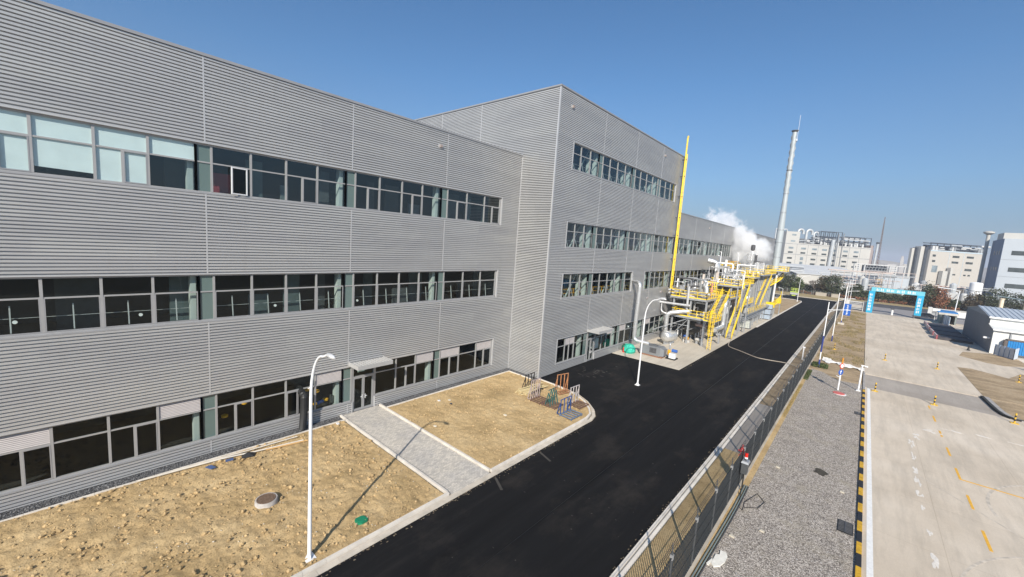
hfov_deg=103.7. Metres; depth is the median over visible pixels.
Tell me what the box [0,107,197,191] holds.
window
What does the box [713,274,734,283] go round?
looped pipe
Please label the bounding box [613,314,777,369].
concrete pad
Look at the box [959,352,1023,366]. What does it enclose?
dirt patch
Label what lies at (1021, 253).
window
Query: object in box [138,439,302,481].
conduit pipe
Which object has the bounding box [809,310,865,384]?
scrub ground
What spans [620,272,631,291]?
window
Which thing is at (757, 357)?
road hose
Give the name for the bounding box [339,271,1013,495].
ground
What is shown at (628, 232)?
window
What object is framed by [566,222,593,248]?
window
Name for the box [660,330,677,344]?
pressure vessel
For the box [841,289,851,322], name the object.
lamp pole
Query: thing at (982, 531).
yellow dashes
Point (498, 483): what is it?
dust marks
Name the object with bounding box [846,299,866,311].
gate panel
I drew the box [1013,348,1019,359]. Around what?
hoarding panel
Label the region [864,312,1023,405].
concrete yard
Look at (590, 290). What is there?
window
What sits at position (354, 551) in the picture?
kerb
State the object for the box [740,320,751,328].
caged tank
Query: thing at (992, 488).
yellow line
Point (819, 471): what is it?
damp patch
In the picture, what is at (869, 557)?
white line
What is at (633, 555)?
kerb
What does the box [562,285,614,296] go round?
guard rail
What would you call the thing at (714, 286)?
yellow truss
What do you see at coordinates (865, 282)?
site tank
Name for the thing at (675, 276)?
window
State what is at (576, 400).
glass rack
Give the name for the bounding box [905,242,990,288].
chemical plant
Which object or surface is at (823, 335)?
lamp pole
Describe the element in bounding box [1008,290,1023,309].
tree
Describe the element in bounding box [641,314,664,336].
window
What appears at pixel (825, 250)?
chemical plant
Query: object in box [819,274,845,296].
tree
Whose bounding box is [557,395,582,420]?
glass rack
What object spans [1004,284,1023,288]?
window
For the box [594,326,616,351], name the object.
window
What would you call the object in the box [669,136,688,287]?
yellow vent pipe
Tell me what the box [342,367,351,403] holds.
window
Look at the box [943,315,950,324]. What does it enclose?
hoarding panel
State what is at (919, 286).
elevated pipe
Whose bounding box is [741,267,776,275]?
furnace deck
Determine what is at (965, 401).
ramp strip
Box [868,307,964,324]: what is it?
gate apron
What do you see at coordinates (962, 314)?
gate panel
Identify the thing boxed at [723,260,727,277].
white stack
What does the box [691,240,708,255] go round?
window
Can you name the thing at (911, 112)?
sky
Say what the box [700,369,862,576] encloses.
gravel strip
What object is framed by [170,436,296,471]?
conduit pipe
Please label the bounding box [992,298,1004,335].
cream column
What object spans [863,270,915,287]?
site pipe
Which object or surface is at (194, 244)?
factory wing
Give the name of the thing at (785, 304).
verge
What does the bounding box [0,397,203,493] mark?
window
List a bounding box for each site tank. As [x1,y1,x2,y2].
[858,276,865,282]
[861,278,868,290]
[949,283,957,292]
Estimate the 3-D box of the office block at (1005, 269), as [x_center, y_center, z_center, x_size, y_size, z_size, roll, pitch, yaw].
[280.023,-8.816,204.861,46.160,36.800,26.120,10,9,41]
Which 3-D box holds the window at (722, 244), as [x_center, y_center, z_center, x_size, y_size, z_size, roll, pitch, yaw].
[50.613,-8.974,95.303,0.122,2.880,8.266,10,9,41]
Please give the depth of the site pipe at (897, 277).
224.73 m
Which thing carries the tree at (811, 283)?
on the ground at (982, 280)
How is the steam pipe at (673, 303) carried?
attached to the pipe platform at (689, 315)
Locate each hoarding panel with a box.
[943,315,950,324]
[993,344,1015,358]
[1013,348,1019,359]
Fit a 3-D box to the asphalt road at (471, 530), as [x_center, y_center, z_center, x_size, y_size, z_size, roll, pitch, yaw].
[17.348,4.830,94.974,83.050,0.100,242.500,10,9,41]
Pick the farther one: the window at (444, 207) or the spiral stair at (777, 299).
the spiral stair at (777, 299)
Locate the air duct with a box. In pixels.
[663,309,691,330]
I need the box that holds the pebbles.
[0,417,341,520]
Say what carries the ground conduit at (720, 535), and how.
on the dirt strip at (753, 470)
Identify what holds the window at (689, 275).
in the factory annex
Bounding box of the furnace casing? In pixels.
[733,273,771,321]
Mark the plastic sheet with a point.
(827, 360)
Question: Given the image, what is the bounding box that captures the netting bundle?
[624,343,635,353]
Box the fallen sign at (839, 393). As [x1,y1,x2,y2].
[833,391,846,395]
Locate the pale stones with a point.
(237, 511)
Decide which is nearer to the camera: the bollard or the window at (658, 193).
the bollard
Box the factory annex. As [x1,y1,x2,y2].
[668,212,775,330]
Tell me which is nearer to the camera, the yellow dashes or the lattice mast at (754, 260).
the yellow dashes
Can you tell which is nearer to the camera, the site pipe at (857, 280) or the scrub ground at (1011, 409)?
the scrub ground at (1011, 409)
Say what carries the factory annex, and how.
on the ground at (982, 280)
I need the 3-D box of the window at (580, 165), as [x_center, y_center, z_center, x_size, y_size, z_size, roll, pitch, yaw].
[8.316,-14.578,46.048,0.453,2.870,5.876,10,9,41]
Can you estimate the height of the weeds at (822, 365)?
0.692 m
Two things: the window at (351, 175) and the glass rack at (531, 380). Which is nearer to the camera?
the window at (351, 175)
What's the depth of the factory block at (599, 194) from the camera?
48.40 m
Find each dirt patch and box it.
[958,367,1023,404]
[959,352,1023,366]
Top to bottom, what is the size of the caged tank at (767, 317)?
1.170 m
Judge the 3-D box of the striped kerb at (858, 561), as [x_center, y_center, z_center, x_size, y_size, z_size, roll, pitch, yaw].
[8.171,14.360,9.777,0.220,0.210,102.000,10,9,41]
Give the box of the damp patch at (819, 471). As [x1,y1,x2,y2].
[813,468,828,475]
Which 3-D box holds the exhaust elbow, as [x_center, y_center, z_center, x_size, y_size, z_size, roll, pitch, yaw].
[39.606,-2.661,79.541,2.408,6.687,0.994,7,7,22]
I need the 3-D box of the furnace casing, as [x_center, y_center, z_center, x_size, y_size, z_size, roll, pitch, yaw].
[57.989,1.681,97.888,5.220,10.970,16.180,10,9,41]
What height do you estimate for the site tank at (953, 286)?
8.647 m
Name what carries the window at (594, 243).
in the factory block at (599, 194)
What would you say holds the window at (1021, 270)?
in the office block at (1005, 269)
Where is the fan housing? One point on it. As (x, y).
(655, 350)
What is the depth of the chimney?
103.18 m
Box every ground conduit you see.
[691,485,744,576]
[695,485,747,576]
[698,486,748,576]
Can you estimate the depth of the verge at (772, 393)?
54.33 m
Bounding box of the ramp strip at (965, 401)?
[865,374,1005,417]
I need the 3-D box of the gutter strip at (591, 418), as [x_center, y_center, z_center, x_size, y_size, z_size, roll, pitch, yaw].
[6.327,10.861,38.258,2.053,0.086,8.874,3,7,-9]
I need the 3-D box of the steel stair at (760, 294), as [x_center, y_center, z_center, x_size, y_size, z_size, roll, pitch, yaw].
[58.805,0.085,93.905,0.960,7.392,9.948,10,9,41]
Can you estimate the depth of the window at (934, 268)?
330.30 m
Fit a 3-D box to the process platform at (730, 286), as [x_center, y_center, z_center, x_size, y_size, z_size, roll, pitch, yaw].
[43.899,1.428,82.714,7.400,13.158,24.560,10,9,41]
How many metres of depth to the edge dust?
24.96 m
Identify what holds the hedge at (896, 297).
on the ground at (982, 280)
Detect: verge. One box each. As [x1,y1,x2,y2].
[624,448,739,576]
[725,403,770,452]
[760,302,841,405]
[774,297,800,313]
[775,290,965,312]
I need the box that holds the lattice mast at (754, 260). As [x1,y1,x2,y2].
[745,245,757,279]
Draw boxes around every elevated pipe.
[917,285,962,289]
[919,284,965,291]
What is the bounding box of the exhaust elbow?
[707,258,719,292]
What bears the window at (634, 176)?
in the factory block at (599, 194)
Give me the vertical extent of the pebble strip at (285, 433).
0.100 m
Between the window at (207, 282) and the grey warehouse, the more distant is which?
the grey warehouse
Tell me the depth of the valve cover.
20.55 m
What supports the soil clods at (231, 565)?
on the soil bed at (119, 554)
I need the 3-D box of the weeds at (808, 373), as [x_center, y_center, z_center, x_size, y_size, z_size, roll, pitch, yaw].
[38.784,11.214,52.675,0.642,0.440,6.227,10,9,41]
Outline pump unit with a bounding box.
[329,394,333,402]
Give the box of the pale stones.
[1,427,413,576]
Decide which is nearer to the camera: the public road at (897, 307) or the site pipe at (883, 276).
the public road at (897, 307)
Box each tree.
[779,271,796,291]
[790,275,804,290]
[809,280,818,293]
[811,275,827,292]
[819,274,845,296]
[846,283,863,298]
[904,286,915,302]
[915,280,939,307]
[926,284,950,307]
[962,291,988,307]
[969,285,1020,308]
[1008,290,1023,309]
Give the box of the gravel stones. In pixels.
[712,457,851,576]
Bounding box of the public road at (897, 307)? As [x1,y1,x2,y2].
[839,301,936,312]
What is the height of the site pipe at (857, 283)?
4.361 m
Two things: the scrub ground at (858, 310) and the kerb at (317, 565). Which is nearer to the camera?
the kerb at (317, 565)
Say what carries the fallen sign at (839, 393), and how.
on the gravel strip at (820, 427)
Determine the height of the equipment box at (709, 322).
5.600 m
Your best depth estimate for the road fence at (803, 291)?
179.72 m
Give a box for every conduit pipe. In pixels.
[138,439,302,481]
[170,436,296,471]
[266,439,307,449]
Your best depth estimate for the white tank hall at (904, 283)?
241.41 m
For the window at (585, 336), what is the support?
in the factory block at (599, 194)
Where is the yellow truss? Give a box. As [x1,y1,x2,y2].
[708,281,718,291]
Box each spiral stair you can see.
[770,267,784,285]
[774,291,781,304]
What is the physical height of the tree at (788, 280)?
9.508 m
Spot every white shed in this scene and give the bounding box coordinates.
[778,263,856,279]
[781,268,842,285]
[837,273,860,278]
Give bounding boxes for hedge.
[776,281,843,295]
[842,288,961,309]
[952,303,1010,310]
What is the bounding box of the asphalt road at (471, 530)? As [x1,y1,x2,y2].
[317,294,836,576]
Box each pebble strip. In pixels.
[0,416,342,519]
[382,368,512,406]
[512,370,536,378]
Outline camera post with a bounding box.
[856,365,867,391]
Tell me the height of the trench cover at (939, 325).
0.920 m
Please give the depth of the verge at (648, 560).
22.18 m
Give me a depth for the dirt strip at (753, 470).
26.86 m
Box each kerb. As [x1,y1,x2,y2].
[0,415,449,576]
[303,423,584,576]
[379,371,590,471]
[610,301,837,576]
[756,294,832,326]
[855,389,864,576]
[863,372,864,388]
[980,395,1023,421]
[984,396,1023,422]
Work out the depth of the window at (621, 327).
59.02 m
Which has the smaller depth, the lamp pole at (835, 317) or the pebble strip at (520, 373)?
the pebble strip at (520, 373)
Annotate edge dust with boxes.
[321,352,779,576]
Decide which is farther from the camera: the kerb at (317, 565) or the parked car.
the parked car
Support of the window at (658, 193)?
in the factory block at (599, 194)
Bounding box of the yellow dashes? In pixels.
[928,406,992,551]
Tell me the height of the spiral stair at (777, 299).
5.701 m
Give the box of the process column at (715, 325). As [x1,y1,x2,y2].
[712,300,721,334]
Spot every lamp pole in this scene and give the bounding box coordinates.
[818,302,850,365]
[831,293,852,340]
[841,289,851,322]
[938,287,959,310]
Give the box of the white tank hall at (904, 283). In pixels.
[864,274,908,288]
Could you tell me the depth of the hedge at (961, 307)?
155.43 m
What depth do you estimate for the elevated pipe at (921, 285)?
208.25 m
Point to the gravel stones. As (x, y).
(781, 525)
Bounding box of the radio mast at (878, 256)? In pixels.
[876,217,885,265]
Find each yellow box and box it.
[766,302,774,315]
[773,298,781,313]
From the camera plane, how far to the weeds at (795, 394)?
42.76 m
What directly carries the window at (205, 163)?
in the factory wing
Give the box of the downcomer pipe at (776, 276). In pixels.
[771,275,777,301]
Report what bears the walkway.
on the concrete pad
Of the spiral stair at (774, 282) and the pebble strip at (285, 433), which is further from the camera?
the spiral stair at (774, 282)
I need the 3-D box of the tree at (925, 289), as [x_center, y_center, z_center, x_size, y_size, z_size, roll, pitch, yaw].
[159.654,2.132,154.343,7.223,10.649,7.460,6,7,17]
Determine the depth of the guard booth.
112.26 m
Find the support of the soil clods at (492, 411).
on the soil bed at (461, 425)
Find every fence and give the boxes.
[650,296,846,576]
[775,287,833,296]
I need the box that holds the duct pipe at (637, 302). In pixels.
[631,279,649,344]
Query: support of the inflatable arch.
on the gate apron
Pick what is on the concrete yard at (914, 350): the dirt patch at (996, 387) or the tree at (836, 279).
the dirt patch at (996, 387)
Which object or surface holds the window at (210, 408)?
in the factory wing
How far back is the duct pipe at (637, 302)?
57.20 m
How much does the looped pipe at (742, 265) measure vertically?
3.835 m
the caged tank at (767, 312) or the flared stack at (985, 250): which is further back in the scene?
the flared stack at (985, 250)
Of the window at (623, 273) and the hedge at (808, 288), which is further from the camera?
the hedge at (808, 288)
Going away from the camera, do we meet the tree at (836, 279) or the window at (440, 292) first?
the window at (440, 292)
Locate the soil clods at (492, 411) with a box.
[403,371,585,467]
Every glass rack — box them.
[522,372,542,391]
[527,377,547,404]
[541,387,562,409]
[554,373,569,394]
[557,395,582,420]
[568,384,588,409]
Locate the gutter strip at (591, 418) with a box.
[565,388,594,423]
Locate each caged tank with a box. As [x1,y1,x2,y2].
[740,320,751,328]
[763,315,770,319]
[764,309,771,314]
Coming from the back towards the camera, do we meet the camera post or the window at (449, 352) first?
the camera post
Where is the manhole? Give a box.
[254,492,277,508]
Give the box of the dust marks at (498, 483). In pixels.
[452,366,739,560]
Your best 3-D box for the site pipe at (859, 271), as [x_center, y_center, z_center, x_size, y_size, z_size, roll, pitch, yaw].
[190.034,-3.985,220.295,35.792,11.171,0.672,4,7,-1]
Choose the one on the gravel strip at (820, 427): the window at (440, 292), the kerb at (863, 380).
the kerb at (863, 380)
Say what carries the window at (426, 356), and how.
in the factory wing
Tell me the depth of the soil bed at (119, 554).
20.12 m
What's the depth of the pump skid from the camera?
55.64 m
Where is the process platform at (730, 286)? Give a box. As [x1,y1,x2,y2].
[696,262,760,336]
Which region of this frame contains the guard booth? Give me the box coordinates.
[937,310,958,324]
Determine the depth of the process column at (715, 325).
74.60 m
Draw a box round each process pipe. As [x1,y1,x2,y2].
[693,302,705,310]
[715,262,733,270]
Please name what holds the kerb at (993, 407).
on the ground at (982, 280)
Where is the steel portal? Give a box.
[881,277,894,293]
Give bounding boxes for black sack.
[241,452,254,457]
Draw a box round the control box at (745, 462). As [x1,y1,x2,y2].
[740,448,749,487]
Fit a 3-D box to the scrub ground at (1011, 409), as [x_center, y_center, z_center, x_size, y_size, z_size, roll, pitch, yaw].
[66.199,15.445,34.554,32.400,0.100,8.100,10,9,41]
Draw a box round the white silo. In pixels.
[968,282,983,295]
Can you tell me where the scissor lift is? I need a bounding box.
[790,288,798,296]
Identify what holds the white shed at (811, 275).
on the ground at (982, 280)
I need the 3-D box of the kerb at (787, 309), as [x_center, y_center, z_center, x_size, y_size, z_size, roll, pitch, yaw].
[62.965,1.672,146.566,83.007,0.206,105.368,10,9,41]
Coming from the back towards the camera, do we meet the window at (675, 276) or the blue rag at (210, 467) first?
the window at (675, 276)
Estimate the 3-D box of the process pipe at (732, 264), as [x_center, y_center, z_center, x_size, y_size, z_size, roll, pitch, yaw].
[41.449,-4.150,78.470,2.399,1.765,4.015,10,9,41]
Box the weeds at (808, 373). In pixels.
[803,369,811,378]
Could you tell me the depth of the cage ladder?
62.26 m
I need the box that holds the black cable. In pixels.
[738,487,764,510]
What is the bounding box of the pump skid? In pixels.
[665,341,677,360]
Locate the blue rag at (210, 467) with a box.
[205,465,215,468]
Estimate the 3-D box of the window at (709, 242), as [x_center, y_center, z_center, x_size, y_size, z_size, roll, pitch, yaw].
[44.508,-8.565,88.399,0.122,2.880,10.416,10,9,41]
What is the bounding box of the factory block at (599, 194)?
[414,84,684,377]
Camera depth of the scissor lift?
162.61 m
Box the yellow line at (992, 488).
[959,479,1023,498]
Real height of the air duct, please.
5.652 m
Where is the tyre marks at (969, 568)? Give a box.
[918,475,1023,576]
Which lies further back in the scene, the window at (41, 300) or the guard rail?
the guard rail
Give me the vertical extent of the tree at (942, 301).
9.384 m
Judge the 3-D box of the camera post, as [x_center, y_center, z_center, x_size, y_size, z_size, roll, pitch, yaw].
[41.109,10.555,47.235,0.718,3.130,0.400,10,9,41]
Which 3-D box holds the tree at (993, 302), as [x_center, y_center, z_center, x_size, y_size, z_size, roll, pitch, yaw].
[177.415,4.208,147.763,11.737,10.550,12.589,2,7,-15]
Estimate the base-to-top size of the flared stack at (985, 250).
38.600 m
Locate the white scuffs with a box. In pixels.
[908,428,1022,567]
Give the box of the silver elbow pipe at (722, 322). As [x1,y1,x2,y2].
[712,298,728,343]
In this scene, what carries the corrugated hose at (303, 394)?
hanging from the factory wing
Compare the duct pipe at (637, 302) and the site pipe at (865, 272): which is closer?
the duct pipe at (637, 302)
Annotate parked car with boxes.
[921,312,935,318]
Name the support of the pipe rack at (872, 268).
on the ground at (982, 280)
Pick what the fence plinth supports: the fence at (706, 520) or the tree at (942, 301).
the fence at (706, 520)
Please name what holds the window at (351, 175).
in the factory wing
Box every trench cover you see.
[923,320,954,328]
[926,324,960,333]
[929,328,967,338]
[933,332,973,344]
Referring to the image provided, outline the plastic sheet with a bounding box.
[822,357,863,370]
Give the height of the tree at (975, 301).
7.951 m
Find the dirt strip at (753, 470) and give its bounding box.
[690,374,807,576]
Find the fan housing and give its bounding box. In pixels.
[639,343,666,358]
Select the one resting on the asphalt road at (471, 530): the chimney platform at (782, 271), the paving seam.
the paving seam
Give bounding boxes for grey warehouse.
[962,305,1023,357]
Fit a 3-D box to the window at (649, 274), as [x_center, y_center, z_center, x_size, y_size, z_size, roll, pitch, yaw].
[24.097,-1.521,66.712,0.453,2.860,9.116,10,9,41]
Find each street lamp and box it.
[305,353,334,562]
[635,298,665,385]
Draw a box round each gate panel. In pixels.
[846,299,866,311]
[927,307,990,318]
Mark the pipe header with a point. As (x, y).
(701, 287)
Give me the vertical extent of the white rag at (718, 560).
0.070 m
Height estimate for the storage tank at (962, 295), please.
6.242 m
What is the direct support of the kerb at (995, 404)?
on the scrub ground at (1011, 409)
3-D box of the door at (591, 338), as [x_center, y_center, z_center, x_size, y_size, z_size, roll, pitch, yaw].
[10.178,7.463,52.266,0.248,3.860,1.820,10,9,41]
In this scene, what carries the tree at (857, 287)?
on the ground at (982, 280)
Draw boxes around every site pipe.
[819,277,879,289]
[828,269,892,285]
[833,282,876,287]
[835,270,893,283]
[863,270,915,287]
[867,275,896,287]
[882,275,915,289]
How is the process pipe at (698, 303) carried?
attached to the pipe platform at (689, 315)
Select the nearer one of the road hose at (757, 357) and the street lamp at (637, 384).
the street lamp at (637, 384)
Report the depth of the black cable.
24.45 m
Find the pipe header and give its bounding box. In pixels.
[668,284,710,309]
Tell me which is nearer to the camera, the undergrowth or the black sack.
the black sack
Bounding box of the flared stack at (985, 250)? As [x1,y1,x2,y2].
[977,231,994,282]
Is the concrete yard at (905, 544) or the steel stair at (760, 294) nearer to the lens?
the concrete yard at (905, 544)
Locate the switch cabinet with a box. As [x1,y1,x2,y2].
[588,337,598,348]
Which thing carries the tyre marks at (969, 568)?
on the concrete yard at (905, 544)
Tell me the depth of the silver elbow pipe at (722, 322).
70.74 m
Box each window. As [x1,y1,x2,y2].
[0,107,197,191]
[0,275,200,337]
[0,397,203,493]
[195,142,346,207]
[199,272,344,320]
[202,369,342,439]
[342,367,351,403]
[344,271,437,308]
[345,170,441,217]
[374,351,434,394]
[433,339,491,379]
[436,270,495,300]
[440,187,500,224]
[556,334,583,363]
[562,273,588,298]
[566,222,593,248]
[572,143,599,176]
[581,333,587,355]
[587,272,621,295]
[591,226,626,250]
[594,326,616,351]
[598,153,632,187]
[615,319,642,344]
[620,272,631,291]
[625,230,652,251]
[631,167,658,195]
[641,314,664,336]
[647,271,669,288]
[650,234,673,253]
[656,178,675,201]
[669,270,688,286]
[673,238,692,254]
[688,270,704,283]
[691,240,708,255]
[707,242,721,255]
[721,244,730,256]
[931,265,937,271]
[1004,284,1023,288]
[1008,267,1023,272]
[1011,251,1023,255]
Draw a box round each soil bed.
[0,421,442,576]
[388,372,591,468]
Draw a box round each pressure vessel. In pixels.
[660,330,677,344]
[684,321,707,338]
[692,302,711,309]
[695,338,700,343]
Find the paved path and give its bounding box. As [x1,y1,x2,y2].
[343,405,488,494]
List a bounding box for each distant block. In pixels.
[887,264,897,272]
[898,256,903,273]
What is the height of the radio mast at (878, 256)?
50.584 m
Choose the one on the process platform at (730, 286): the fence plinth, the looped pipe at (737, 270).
the looped pipe at (737, 270)
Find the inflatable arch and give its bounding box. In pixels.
[866,287,924,318]
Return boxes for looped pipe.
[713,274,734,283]
[726,269,745,284]
[735,264,755,281]
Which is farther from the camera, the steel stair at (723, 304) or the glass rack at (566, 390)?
the steel stair at (723, 304)
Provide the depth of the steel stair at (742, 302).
74.70 m
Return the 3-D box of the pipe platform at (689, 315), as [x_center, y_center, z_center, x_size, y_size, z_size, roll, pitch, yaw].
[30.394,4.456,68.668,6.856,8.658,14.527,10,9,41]
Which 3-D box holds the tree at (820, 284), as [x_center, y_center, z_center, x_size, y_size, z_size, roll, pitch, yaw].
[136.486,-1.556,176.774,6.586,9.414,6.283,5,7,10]
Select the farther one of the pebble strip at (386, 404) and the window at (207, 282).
the pebble strip at (386, 404)
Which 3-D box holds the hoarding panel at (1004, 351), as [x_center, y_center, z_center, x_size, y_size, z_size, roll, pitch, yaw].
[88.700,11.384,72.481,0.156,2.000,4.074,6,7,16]
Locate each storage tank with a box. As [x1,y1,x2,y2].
[946,292,958,299]
[959,293,967,302]
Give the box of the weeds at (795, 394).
[782,384,802,418]
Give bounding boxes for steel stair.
[710,288,733,319]
[725,280,750,338]
[755,277,771,304]
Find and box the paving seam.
[468,305,815,576]
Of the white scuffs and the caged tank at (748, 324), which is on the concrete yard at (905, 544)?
the white scuffs
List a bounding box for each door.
[351,368,374,411]
[586,332,594,360]
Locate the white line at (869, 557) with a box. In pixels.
[866,388,872,576]
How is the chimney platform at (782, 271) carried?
attached to the chimney
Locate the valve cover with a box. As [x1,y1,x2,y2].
[355,515,366,524]
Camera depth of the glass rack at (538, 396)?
37.79 m
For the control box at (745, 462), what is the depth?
25.28 m
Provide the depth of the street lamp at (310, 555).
17.55 m
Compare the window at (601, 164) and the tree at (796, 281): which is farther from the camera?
the tree at (796, 281)
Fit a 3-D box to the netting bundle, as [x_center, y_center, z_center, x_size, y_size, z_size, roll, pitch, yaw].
[16.892,8.547,57.743,1.722,1.306,1.732,10,9,41]
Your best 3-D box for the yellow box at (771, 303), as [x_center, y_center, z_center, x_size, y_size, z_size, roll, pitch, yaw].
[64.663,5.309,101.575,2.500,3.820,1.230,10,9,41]
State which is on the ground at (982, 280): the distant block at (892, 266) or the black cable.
the distant block at (892, 266)
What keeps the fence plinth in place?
on the dirt strip at (753, 470)
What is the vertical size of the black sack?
0.240 m
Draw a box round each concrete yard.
[861,387,1023,576]
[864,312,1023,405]
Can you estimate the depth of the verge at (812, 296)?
165.29 m
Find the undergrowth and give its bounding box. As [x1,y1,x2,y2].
[776,288,959,310]
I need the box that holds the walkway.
[740,302,768,330]
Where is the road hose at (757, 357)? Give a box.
[728,339,796,366]
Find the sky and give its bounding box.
[41,0,1023,267]
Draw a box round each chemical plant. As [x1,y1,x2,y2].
[774,228,871,275]
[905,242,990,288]
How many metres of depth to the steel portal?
213.58 m
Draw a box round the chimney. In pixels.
[768,115,800,301]
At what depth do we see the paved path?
27.96 m
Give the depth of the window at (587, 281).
48.15 m
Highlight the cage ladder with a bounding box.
[703,309,721,348]
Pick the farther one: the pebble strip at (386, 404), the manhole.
the pebble strip at (386, 404)
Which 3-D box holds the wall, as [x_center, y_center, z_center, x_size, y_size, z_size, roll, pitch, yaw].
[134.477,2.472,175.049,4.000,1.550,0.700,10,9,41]
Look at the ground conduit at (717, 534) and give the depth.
21.27 m
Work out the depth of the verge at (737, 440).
34.88 m
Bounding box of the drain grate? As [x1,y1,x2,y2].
[837,519,852,535]
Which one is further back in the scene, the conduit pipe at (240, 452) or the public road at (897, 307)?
the public road at (897, 307)
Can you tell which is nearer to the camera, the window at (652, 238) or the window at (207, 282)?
the window at (207, 282)
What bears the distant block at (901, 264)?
on the ground at (982, 280)
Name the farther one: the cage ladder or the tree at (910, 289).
the tree at (910, 289)
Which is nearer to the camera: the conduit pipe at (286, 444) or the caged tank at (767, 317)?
the conduit pipe at (286, 444)
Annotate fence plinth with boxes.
[683,303,845,576]
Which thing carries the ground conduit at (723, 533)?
on the gravel strip at (820, 427)
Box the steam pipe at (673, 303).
[660,297,690,313]
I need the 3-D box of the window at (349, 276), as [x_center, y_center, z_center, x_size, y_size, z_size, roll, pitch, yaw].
[-10.187,-0.047,34.622,0.453,2.890,9.116,10,9,41]
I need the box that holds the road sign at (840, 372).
[836,358,843,389]
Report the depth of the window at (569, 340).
48.48 m
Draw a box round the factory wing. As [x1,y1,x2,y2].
[0,0,523,512]
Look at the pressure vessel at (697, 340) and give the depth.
66.04 m
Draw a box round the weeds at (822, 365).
[811,361,828,368]
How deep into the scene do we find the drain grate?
22.74 m
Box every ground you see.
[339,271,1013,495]
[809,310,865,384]
[842,305,865,312]
[991,399,1023,419]
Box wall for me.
[815,292,826,295]
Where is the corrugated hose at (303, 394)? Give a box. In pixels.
[296,386,307,430]
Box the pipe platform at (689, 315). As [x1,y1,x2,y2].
[652,288,724,346]
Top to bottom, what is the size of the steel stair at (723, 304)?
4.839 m
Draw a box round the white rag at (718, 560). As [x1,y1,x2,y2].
[711,550,726,567]
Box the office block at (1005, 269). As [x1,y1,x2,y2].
[982,233,1023,302]
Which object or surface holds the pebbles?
on the pebble strip at (285, 433)
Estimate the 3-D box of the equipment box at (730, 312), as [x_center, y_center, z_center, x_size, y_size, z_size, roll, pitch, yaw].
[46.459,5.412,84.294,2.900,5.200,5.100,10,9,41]
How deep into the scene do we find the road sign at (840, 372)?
46.91 m
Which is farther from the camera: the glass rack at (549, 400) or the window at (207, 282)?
the glass rack at (549, 400)
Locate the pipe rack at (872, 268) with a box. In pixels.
[851,263,905,282]
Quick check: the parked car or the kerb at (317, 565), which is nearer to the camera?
the kerb at (317, 565)
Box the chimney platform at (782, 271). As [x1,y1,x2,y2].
[756,265,789,278]
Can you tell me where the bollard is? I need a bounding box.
[1009,413,1018,424]
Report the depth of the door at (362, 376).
33.48 m
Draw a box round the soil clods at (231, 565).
[0,421,428,576]
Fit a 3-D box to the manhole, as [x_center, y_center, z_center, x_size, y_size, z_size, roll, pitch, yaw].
[-13.135,11.351,21.521,1.120,0.335,1.120,10,9,41]
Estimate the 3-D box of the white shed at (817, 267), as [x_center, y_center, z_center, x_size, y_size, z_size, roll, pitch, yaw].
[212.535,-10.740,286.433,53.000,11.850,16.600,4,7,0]
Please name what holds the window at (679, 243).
in the factory annex
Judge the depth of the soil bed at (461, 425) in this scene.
33.77 m
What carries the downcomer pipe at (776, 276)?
attached to the chimney platform at (782, 271)

